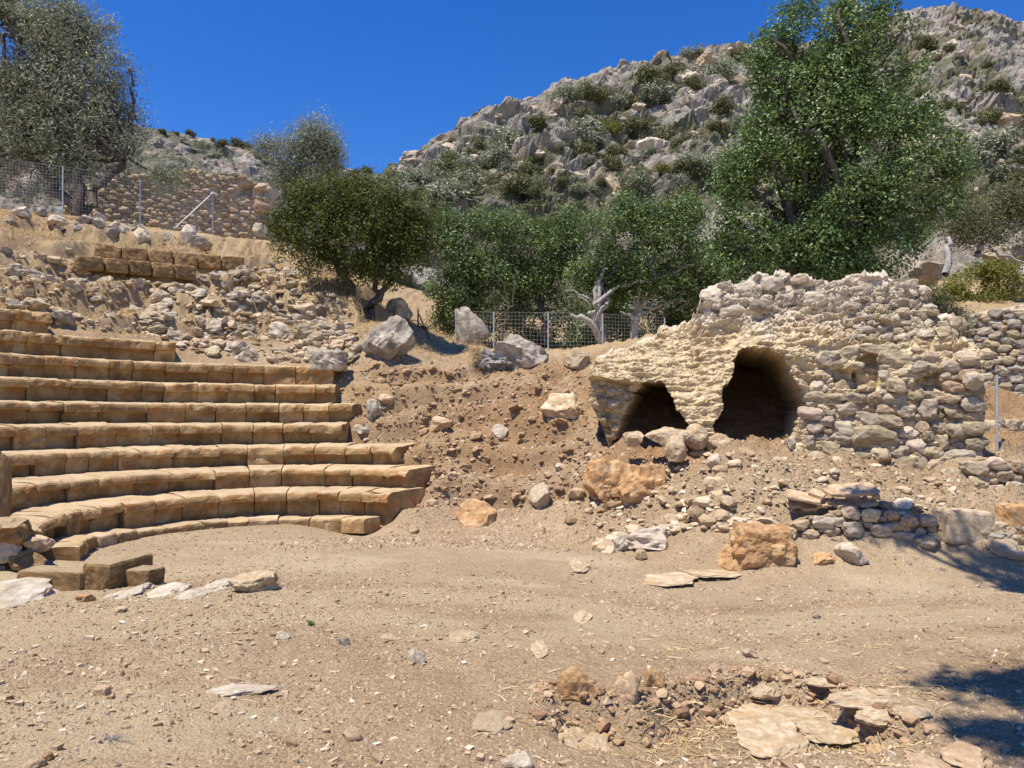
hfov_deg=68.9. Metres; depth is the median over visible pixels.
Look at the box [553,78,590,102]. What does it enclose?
hill shrub
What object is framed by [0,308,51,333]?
seat row
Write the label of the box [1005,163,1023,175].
hill boulder
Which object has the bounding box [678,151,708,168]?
hill shrub
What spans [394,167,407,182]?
hill shrub
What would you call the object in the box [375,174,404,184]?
hill shrub
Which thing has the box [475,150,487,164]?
hill shrub
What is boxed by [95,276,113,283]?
rubble stone
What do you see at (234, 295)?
rubble stone
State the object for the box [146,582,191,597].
flat stone
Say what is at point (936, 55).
hill boulder
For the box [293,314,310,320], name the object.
rubble stone
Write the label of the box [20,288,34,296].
rubble stone
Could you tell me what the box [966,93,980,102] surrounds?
hill shrub
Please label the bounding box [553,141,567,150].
hill shrub
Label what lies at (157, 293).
rubble stone
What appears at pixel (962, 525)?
corner block
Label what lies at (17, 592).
limestone boulder
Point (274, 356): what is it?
rubble stone
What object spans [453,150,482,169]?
hill shrub
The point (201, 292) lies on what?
rubble stone
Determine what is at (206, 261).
block course
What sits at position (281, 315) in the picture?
rubble stone
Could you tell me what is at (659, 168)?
hill shrub
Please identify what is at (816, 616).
loose stone
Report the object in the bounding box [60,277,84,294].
rubble stone
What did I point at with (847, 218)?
carob tree
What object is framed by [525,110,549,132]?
hill shrub
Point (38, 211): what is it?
boulder
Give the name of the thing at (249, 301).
rubble stone
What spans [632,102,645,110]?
hill boulder
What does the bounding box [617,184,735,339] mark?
carob bush
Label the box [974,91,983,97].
hill boulder
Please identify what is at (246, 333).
rubble stone
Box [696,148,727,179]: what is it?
hill shrub
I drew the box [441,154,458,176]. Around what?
hill shrub
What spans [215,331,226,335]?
rubble stone
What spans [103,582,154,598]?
flat stone
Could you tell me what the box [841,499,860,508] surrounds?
slab
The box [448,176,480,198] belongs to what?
hill shrub
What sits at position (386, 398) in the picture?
bank stone
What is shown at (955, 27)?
hill boulder
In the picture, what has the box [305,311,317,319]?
rubble stone
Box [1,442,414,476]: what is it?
seat row
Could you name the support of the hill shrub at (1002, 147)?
on the rocky hill at (998, 37)
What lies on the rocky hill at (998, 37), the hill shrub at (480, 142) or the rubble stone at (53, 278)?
the hill shrub at (480, 142)
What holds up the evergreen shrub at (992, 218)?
on the ground at (754, 405)
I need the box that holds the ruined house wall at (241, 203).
[64,169,277,242]
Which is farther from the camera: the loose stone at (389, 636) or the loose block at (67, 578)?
the loose block at (67, 578)
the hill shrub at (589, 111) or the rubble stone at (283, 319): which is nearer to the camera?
the rubble stone at (283, 319)
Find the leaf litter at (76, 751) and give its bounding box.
[0,477,1023,767]
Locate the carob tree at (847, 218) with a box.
[686,0,988,283]
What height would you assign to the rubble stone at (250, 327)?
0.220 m
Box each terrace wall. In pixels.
[783,506,1023,545]
[962,304,1023,396]
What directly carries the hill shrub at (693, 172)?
on the rocky hill at (998, 37)
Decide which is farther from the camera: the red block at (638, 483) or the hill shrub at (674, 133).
the hill shrub at (674, 133)
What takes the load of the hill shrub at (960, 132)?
on the rocky hill at (998, 37)
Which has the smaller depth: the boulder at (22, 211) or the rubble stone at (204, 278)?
the rubble stone at (204, 278)
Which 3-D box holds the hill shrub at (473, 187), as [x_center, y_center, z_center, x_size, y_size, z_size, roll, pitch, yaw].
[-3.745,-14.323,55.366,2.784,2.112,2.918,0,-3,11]
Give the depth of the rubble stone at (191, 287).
19.06 m
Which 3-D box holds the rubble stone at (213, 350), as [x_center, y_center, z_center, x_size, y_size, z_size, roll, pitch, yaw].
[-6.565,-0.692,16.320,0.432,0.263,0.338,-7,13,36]
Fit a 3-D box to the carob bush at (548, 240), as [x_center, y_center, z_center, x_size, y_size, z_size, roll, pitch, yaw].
[1.295,-3.874,26.938,4.605,5.746,2.959,0,-3,0]
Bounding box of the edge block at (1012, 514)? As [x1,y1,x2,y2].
[994,502,1023,534]
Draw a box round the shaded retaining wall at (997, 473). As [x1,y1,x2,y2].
[914,456,1023,490]
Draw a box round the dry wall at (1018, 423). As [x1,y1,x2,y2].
[984,419,1023,432]
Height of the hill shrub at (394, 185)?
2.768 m
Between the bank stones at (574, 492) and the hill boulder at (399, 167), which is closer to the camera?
the bank stones at (574, 492)
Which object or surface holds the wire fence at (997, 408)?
on the ground at (754, 405)
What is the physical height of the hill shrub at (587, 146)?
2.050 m
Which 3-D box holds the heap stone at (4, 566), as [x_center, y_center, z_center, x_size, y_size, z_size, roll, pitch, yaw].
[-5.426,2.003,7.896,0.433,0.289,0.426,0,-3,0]
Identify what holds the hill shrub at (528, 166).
on the rocky hill at (998, 37)
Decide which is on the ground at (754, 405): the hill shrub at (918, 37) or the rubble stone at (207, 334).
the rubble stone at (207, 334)
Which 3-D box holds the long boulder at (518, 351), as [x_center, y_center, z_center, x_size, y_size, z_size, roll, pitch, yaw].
[0.133,-0.676,16.959,1.425,0.908,0.704,0,-3,0]
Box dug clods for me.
[528,663,944,753]
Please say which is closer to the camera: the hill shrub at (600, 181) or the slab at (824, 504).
the slab at (824, 504)
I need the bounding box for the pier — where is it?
[0,451,12,516]
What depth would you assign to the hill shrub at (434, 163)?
61.85 m
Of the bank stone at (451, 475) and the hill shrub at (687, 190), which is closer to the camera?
the bank stone at (451, 475)
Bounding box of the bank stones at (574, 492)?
[339,363,622,526]
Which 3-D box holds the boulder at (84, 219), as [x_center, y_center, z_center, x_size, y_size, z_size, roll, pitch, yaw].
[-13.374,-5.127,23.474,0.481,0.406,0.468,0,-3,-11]
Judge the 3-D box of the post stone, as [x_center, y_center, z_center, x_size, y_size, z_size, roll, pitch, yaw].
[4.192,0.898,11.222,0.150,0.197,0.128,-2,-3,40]
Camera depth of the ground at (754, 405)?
6.41 m
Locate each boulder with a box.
[0,577,59,608]
[4,217,16,224]
[10,206,32,218]
[34,207,47,216]
[46,215,68,226]
[73,221,81,229]
[76,215,93,224]
[92,217,108,227]
[93,213,106,220]
[105,228,117,237]
[109,221,129,231]
[130,223,137,230]
[134,227,150,242]
[161,232,173,239]
[179,224,196,243]
[189,235,212,250]
[308,350,348,372]
[362,315,415,359]
[385,297,412,321]
[395,165,405,171]
[399,150,422,166]
[430,132,451,144]
[442,142,454,148]
[454,306,489,345]
[475,348,512,370]
[492,334,548,369]
[495,113,502,118]
[498,173,512,180]
[534,150,545,157]
[540,392,582,419]
[545,111,557,119]
[550,162,563,170]
[551,97,562,108]
[555,169,586,176]
[563,349,589,369]
[597,114,607,121]
[603,69,612,74]
[606,174,626,195]
[616,59,630,68]
[618,117,626,122]
[625,140,637,149]
[631,152,640,161]
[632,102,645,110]
[635,137,668,151]
[655,50,665,55]
[659,173,673,180]
[664,434,686,461]
[674,69,700,83]
[678,140,696,153]
[681,95,690,104]
[684,423,707,450]
[686,90,696,95]
[695,51,716,68]
[706,433,733,450]
[706,453,720,469]
[714,77,728,85]
[728,41,750,51]
[762,183,771,191]
[901,57,910,66]
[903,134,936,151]
[906,259,943,286]
[925,51,941,61]
[947,39,957,46]
[948,23,965,31]
[954,49,966,56]
[959,74,972,79]
[959,99,969,107]
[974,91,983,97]
[980,244,1023,268]
[999,113,1022,127]
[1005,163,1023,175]
[1007,266,1023,299]
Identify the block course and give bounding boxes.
[73,256,195,281]
[94,242,243,269]
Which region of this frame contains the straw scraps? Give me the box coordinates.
[0,451,1022,767]
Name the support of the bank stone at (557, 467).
on the ground at (754, 405)
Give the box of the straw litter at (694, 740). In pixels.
[472,594,1023,767]
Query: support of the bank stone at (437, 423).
on the ground at (754, 405)
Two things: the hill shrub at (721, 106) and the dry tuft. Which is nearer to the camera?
the dry tuft
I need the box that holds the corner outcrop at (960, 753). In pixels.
[904,740,986,767]
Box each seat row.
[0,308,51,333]
[0,329,175,361]
[0,353,335,384]
[0,376,339,403]
[0,400,360,423]
[0,422,349,450]
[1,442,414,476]
[2,486,423,563]
[11,464,436,510]
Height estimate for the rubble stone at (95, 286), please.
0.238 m
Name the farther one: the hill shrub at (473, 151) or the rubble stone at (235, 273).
the hill shrub at (473, 151)
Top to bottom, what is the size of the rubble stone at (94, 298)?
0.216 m
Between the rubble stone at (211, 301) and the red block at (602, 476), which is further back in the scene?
the rubble stone at (211, 301)
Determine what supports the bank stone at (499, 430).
on the ground at (754, 405)
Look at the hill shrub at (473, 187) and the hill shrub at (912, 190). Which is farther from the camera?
the hill shrub at (473, 187)
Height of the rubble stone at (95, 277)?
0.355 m
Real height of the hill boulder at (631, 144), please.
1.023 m
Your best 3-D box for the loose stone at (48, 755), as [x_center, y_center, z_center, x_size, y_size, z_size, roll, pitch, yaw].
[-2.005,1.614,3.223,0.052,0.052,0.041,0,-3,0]
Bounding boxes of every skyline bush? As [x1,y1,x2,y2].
[158,128,166,134]
[185,128,197,136]
[214,138,231,146]
[230,137,250,149]
[359,165,373,174]
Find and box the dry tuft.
[80,730,132,744]
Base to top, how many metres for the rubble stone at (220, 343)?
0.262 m
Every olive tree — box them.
[0,0,193,215]
[239,99,357,233]
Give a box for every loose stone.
[22,759,47,767]
[42,751,54,761]
[45,737,55,741]
[114,606,127,612]
[213,701,234,710]
[276,632,290,639]
[338,637,349,645]
[381,633,396,640]
[408,649,426,664]
[448,630,478,641]
[530,639,549,659]
[567,558,589,571]
[573,609,592,623]
[635,549,647,559]
[812,614,820,618]
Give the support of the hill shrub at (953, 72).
on the rocky hill at (998, 37)
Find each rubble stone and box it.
[0,247,11,252]
[4,264,28,276]
[4,299,26,309]
[8,276,20,285]
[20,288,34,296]
[23,297,50,310]
[28,269,47,277]
[33,250,46,260]
[46,256,62,262]
[47,275,59,283]
[50,312,56,321]
[53,310,74,325]
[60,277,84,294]
[65,247,75,254]
[80,277,89,282]
[85,281,98,290]
[90,295,104,302]
[91,274,101,281]
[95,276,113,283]
[103,313,115,317]
[134,278,145,288]
[139,310,157,319]
[139,319,151,322]
[147,324,167,334]
[148,316,164,323]
[149,303,169,312]
[150,288,168,303]
[151,322,165,326]
[158,294,170,300]
[161,298,173,306]
[164,312,174,319]
[166,329,183,340]
[168,286,177,293]
[184,283,198,290]
[192,288,208,297]
[192,327,202,336]
[194,315,205,325]
[196,275,208,281]
[200,296,220,306]
[200,332,215,338]
[204,345,218,355]
[205,319,221,332]
[208,270,219,280]
[211,338,225,347]
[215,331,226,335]
[218,271,226,275]
[219,281,228,287]
[222,341,232,350]
[224,269,239,277]
[225,333,236,339]
[226,291,244,299]
[227,300,239,305]
[227,320,236,327]
[228,341,249,355]
[230,329,241,338]
[231,276,239,283]
[234,347,259,361]
[235,265,253,275]
[236,322,244,331]
[239,276,249,281]
[239,289,250,296]
[242,298,253,304]
[242,324,255,330]
[242,330,259,337]
[247,282,261,289]
[248,334,256,338]
[249,274,259,280]
[251,295,265,302]
[260,335,268,340]
[265,268,274,273]
[265,274,276,281]
[266,353,280,362]
[269,321,290,338]
[270,305,280,312]
[271,347,284,351]
[275,312,290,320]
[277,317,288,321]
[282,267,294,274]
[282,334,293,340]
[283,320,297,324]
[284,281,295,288]
[289,288,300,295]
[290,270,303,279]
[292,302,315,311]
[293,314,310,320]
[293,324,316,339]
[294,342,303,347]
[300,309,316,315]
[303,338,313,345]
[303,345,324,359]
[305,281,318,285]
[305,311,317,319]
[305,321,315,324]
[309,331,324,341]
[315,304,325,314]
[316,321,332,328]
[327,329,335,336]
[330,339,344,348]
[331,324,344,329]
[336,330,346,335]
[336,332,350,341]
[337,318,344,323]
[347,336,358,340]
[347,353,359,363]
[349,343,362,352]
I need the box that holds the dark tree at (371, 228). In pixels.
[259,163,447,321]
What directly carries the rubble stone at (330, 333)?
on the ground at (754, 405)
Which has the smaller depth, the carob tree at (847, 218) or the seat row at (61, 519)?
the seat row at (61, 519)
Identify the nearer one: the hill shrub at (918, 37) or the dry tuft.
the dry tuft
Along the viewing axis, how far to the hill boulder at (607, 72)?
85.34 m
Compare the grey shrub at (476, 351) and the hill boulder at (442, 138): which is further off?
the hill boulder at (442, 138)
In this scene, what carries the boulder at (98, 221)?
on the ground at (754, 405)
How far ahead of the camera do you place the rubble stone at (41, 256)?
18.26 m
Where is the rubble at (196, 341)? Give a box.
[0,252,356,362]
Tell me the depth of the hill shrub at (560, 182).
52.91 m
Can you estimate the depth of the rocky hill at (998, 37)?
69.79 m
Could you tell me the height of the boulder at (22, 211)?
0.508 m
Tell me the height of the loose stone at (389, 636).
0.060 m
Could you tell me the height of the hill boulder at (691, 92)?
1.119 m
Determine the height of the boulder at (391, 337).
1.294 m
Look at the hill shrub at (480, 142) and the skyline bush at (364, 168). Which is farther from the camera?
the skyline bush at (364, 168)
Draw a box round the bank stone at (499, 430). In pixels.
[491,424,508,438]
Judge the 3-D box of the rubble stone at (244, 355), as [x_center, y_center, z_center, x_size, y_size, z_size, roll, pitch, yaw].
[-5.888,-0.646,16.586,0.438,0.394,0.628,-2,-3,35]
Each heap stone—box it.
[0,516,33,544]
[0,543,22,563]
[0,563,9,568]
[8,549,46,571]
[22,535,55,552]
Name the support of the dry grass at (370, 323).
on the ground at (754, 405)
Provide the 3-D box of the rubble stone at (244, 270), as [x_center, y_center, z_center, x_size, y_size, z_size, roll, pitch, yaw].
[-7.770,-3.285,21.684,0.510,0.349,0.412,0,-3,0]
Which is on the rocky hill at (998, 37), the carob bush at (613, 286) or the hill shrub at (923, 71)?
the hill shrub at (923, 71)
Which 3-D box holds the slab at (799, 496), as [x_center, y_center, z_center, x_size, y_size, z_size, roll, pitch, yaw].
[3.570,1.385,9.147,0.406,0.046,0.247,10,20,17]
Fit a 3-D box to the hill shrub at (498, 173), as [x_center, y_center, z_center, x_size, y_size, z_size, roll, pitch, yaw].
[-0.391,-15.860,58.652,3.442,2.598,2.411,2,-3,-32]
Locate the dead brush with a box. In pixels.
[271,268,338,275]
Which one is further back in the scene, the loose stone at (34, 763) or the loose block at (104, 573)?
the loose block at (104, 573)
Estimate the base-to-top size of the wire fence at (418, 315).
1.098 m
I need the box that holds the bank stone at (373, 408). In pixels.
[366,399,383,420]
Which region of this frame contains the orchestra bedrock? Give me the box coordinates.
[643,569,741,585]
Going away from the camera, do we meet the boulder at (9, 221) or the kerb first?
the kerb
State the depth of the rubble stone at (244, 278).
21.42 m
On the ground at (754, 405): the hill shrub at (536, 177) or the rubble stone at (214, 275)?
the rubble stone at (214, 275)
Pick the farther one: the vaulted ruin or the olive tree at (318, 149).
the olive tree at (318, 149)
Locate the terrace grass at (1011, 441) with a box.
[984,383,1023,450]
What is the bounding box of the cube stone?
[93,685,111,695]
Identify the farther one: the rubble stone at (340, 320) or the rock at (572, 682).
the rubble stone at (340, 320)
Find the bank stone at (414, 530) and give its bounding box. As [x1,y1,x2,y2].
[410,528,418,533]
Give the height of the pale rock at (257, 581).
0.212 m
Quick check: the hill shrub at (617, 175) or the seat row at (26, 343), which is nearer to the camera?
the seat row at (26, 343)
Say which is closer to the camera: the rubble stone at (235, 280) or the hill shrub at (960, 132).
the rubble stone at (235, 280)
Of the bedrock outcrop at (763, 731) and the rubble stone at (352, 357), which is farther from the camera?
the rubble stone at (352, 357)
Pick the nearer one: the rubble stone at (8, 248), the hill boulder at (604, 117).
the rubble stone at (8, 248)
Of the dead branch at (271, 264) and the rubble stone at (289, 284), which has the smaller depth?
the rubble stone at (289, 284)
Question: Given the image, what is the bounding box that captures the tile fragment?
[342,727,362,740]
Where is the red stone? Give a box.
[75,593,95,602]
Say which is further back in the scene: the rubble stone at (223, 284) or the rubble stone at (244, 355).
the rubble stone at (223, 284)
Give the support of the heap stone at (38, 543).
on the heap stone at (23, 560)
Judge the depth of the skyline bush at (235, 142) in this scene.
97.95 m
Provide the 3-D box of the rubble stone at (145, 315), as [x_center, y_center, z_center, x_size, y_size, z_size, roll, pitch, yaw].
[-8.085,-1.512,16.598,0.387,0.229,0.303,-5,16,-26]
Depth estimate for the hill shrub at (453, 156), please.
60.89 m
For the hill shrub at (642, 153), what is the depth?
58.60 m
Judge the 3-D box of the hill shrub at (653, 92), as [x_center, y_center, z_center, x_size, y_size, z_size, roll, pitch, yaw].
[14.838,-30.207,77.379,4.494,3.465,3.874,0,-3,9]
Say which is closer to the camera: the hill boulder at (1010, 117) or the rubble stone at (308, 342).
the rubble stone at (308, 342)
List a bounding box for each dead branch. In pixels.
[259,259,289,265]
[403,317,483,329]
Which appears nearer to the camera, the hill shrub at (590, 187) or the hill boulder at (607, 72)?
the hill shrub at (590, 187)
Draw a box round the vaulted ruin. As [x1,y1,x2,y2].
[588,269,990,471]
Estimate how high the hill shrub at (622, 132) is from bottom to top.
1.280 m
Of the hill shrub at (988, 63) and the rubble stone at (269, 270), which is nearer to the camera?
the rubble stone at (269, 270)
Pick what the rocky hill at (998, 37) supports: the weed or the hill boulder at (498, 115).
the hill boulder at (498, 115)
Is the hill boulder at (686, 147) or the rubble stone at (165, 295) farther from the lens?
the hill boulder at (686, 147)
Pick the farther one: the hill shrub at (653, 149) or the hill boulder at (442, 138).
the hill boulder at (442, 138)
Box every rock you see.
[227,569,279,592]
[455,498,496,526]
[471,710,511,734]
[501,750,533,767]
[556,666,595,702]
[610,672,640,704]
[613,533,628,550]
[626,526,668,550]
[644,668,664,687]
[708,663,721,672]
[741,648,758,657]
[813,552,835,564]
[833,542,868,565]
[911,534,941,548]
[984,539,1023,560]
[990,521,1011,538]
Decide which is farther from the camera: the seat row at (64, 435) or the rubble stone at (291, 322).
the rubble stone at (291, 322)
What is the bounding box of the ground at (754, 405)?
[0,209,1023,767]
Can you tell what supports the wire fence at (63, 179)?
on the ground at (754, 405)
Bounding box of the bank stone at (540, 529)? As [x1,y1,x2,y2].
[534,525,545,533]
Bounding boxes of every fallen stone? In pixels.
[622,431,643,446]
[645,427,684,446]
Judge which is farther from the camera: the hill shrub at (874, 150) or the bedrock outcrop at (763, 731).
the hill shrub at (874, 150)
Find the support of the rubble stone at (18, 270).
on the ground at (754, 405)
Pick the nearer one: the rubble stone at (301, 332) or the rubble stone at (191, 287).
the rubble stone at (301, 332)
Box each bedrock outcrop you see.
[559,725,610,753]
[719,677,932,759]
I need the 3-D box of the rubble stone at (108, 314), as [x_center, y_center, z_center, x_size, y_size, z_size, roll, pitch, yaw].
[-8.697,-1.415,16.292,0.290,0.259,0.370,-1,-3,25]
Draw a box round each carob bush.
[415,198,536,346]
[491,194,603,347]
[553,182,676,348]
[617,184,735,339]
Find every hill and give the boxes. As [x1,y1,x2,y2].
[0,122,381,243]
[296,2,1023,320]
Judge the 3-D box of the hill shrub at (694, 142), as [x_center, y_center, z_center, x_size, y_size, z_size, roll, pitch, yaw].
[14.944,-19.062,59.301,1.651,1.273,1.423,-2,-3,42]
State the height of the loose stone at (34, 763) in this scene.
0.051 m
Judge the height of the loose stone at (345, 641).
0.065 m
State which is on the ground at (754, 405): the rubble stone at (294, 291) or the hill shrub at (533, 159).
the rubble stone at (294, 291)
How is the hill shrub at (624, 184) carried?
on the rocky hill at (998, 37)
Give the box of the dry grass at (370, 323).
[0,208,588,418]
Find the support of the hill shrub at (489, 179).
on the rocky hill at (998, 37)
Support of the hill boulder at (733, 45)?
on the rocky hill at (998, 37)
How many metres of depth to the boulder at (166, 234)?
24.51 m
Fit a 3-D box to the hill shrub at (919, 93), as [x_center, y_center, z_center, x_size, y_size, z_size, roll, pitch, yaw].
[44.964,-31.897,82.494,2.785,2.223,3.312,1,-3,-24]
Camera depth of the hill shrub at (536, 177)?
55.33 m
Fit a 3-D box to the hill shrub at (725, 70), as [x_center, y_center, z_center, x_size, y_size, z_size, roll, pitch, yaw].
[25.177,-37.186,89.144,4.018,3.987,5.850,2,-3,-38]
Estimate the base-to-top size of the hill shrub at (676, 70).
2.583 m
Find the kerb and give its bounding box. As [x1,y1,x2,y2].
[40,515,379,560]
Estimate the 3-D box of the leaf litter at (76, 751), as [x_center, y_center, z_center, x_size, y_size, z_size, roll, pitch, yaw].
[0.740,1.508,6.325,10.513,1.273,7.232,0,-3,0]
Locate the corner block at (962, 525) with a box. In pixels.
[928,506,994,543]
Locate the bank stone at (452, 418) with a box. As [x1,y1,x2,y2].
[449,414,456,425]
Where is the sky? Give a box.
[0,0,1023,173]
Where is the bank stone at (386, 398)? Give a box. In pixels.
[378,393,394,403]
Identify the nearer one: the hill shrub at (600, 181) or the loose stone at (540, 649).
the loose stone at (540, 649)
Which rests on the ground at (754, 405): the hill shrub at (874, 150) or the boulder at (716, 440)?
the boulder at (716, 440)
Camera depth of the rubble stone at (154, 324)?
16.50 m
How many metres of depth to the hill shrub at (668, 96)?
77.10 m
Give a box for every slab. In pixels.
[206,684,277,696]
[786,489,820,504]
[786,499,803,508]
[800,502,818,511]
[808,488,826,499]
[816,500,827,507]
[821,488,842,496]
[823,497,832,504]
[827,482,879,496]
[830,499,848,508]
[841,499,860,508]
[853,498,878,507]
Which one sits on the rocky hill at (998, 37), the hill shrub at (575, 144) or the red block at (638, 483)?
the hill shrub at (575, 144)
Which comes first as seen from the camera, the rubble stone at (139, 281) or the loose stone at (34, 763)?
the loose stone at (34, 763)
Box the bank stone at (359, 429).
[352,424,369,434]
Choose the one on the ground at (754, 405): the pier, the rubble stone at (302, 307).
the rubble stone at (302, 307)
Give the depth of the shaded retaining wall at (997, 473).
9.84 m
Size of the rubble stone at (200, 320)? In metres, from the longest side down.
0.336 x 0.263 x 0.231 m
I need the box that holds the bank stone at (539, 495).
[528,482,549,507]
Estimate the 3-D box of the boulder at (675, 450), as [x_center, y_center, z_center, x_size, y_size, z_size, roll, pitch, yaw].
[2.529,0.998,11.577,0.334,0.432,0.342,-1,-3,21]
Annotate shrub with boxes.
[339,173,363,191]
[363,176,407,201]
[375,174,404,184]
[381,167,400,178]
[389,161,413,171]
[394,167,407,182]
[403,167,428,187]
[405,165,436,189]
[418,173,477,214]
[421,156,442,172]
[422,164,442,176]
[431,165,486,195]
[435,145,454,160]
[439,148,472,163]
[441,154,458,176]
[444,169,466,180]
[446,164,477,176]
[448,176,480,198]
[448,178,480,195]
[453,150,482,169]
[453,162,472,179]
[462,144,481,155]
[463,335,485,370]
[474,138,486,149]
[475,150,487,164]
[477,152,503,169]
[481,139,515,168]
[482,170,509,184]
[486,120,528,150]
[486,177,500,184]
[487,167,508,180]
[497,154,508,161]
[497,173,531,198]
[498,157,519,171]
[503,170,536,192]
[508,171,530,179]
[516,199,546,210]
[517,159,543,176]
[520,177,551,198]
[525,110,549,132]
[527,154,539,164]
[530,175,541,183]
[545,90,573,104]
[551,134,589,153]
[551,176,568,187]
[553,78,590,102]
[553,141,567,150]
[555,172,571,183]
[565,113,608,140]
[567,174,584,182]
[568,179,592,196]
[571,103,583,119]
[575,78,610,106]
[575,102,598,121]
[575,141,597,154]
[579,182,600,195]
[580,124,611,151]
[584,153,597,169]
[589,138,606,150]
[594,151,605,158]
[595,176,606,186]
[598,152,622,171]
[599,118,621,140]
[603,140,629,156]
[605,168,628,182]
[611,92,627,109]
[615,170,654,195]
[619,129,630,138]
[619,168,629,183]
[621,167,652,197]
[622,111,655,139]
[622,162,642,171]
[622,164,655,182]
[624,91,637,109]
[624,148,653,162]
[629,60,673,89]
[633,77,675,107]
[643,143,658,158]
[651,122,685,140]
[652,120,662,126]
[652,161,670,176]
[657,61,688,80]
[660,91,672,102]
[661,182,709,207]
[665,157,692,174]
[668,134,683,147]
[669,130,700,148]
[670,173,685,182]
[671,128,683,136]
[671,170,691,189]
[673,138,692,153]
[674,84,683,91]
[677,73,709,89]
[678,43,705,59]
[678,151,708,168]
[679,165,706,180]
[685,180,699,190]
[689,137,708,147]
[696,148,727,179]
[698,174,717,191]
[703,116,733,134]
[705,57,743,83]
[706,91,737,118]
[708,130,719,141]
[727,47,745,60]
[732,112,742,121]
[846,137,881,154]
[862,143,880,155]
[891,184,918,197]
[893,52,911,62]
[903,83,934,100]
[907,34,923,41]
[908,277,985,339]
[910,33,936,50]
[913,178,955,199]
[918,64,929,72]
[920,96,936,106]
[926,44,939,51]
[929,171,1023,276]
[934,253,1023,303]
[936,97,965,112]
[942,41,955,52]
[945,67,959,76]
[947,128,966,138]
[952,157,991,173]
[958,140,1001,168]
[962,109,982,118]
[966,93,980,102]
[972,116,990,126]
[972,118,1023,158]
[979,59,997,68]
[980,105,1008,124]
[981,76,1014,96]
[990,160,1014,178]
[994,152,1023,172]
[1003,107,1023,127]
[1005,168,1023,186]
[1009,146,1023,156]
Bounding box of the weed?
[306,620,316,625]
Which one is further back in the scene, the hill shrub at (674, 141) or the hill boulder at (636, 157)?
the hill shrub at (674, 141)
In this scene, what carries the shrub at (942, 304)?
on the ground at (754, 405)
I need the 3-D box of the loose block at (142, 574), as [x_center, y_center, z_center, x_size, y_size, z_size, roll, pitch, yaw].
[-3.562,1.848,7.124,0.411,0.205,0.268,0,-3,7]
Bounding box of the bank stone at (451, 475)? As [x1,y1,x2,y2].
[447,471,457,479]
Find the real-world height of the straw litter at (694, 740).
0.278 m
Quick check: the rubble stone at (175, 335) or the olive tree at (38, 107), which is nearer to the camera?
the rubble stone at (175, 335)
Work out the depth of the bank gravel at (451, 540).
10.75 m
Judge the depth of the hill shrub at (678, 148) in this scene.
61.56 m
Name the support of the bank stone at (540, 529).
on the ground at (754, 405)
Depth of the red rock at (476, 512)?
11.56 m
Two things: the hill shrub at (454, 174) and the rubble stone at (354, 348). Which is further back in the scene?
the hill shrub at (454, 174)
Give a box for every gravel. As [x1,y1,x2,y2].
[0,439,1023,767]
[257,353,1023,551]
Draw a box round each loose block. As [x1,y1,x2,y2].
[17,565,84,590]
[83,552,152,589]
[124,565,164,586]
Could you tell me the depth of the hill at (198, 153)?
82.29 m
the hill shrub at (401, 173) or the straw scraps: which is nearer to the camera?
the straw scraps
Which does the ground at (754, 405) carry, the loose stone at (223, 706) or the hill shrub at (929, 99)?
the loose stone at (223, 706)
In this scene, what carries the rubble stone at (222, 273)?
on the ground at (754, 405)
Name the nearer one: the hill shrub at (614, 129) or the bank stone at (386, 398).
the bank stone at (386, 398)
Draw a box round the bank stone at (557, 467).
[555,463,563,470]
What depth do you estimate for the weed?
5.46 m
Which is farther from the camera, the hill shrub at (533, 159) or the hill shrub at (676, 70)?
the hill shrub at (676, 70)
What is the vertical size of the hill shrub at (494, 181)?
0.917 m
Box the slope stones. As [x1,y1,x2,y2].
[572,446,956,553]
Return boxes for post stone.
[786,437,795,449]
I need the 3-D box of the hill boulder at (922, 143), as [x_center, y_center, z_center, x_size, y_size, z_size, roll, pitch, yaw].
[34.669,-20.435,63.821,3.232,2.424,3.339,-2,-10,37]
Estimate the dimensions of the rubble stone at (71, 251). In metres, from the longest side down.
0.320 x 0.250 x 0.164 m
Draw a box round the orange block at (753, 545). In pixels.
[716,521,797,571]
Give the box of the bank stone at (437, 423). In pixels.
[430,416,451,431]
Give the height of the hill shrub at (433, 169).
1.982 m
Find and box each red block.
[584,458,630,501]
[617,463,666,503]
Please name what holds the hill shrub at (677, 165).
on the rocky hill at (998, 37)
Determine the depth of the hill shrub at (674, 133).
65.76 m
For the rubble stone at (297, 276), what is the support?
on the ground at (754, 405)
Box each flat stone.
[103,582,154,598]
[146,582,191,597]
[174,587,208,599]
[204,578,234,593]
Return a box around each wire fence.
[0,158,212,233]
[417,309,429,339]
[455,311,664,350]
[995,375,1023,453]
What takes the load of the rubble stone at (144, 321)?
on the ground at (754, 405)
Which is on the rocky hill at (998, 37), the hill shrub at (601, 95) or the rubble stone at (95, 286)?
the hill shrub at (601, 95)
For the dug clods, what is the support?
on the ground at (754, 405)
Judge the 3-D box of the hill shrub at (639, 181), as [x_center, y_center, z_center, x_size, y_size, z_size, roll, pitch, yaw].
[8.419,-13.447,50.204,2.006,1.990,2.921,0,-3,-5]
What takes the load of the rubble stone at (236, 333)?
on the ground at (754, 405)
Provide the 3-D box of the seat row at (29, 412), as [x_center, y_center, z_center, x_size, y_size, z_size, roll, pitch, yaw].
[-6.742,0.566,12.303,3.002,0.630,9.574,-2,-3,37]

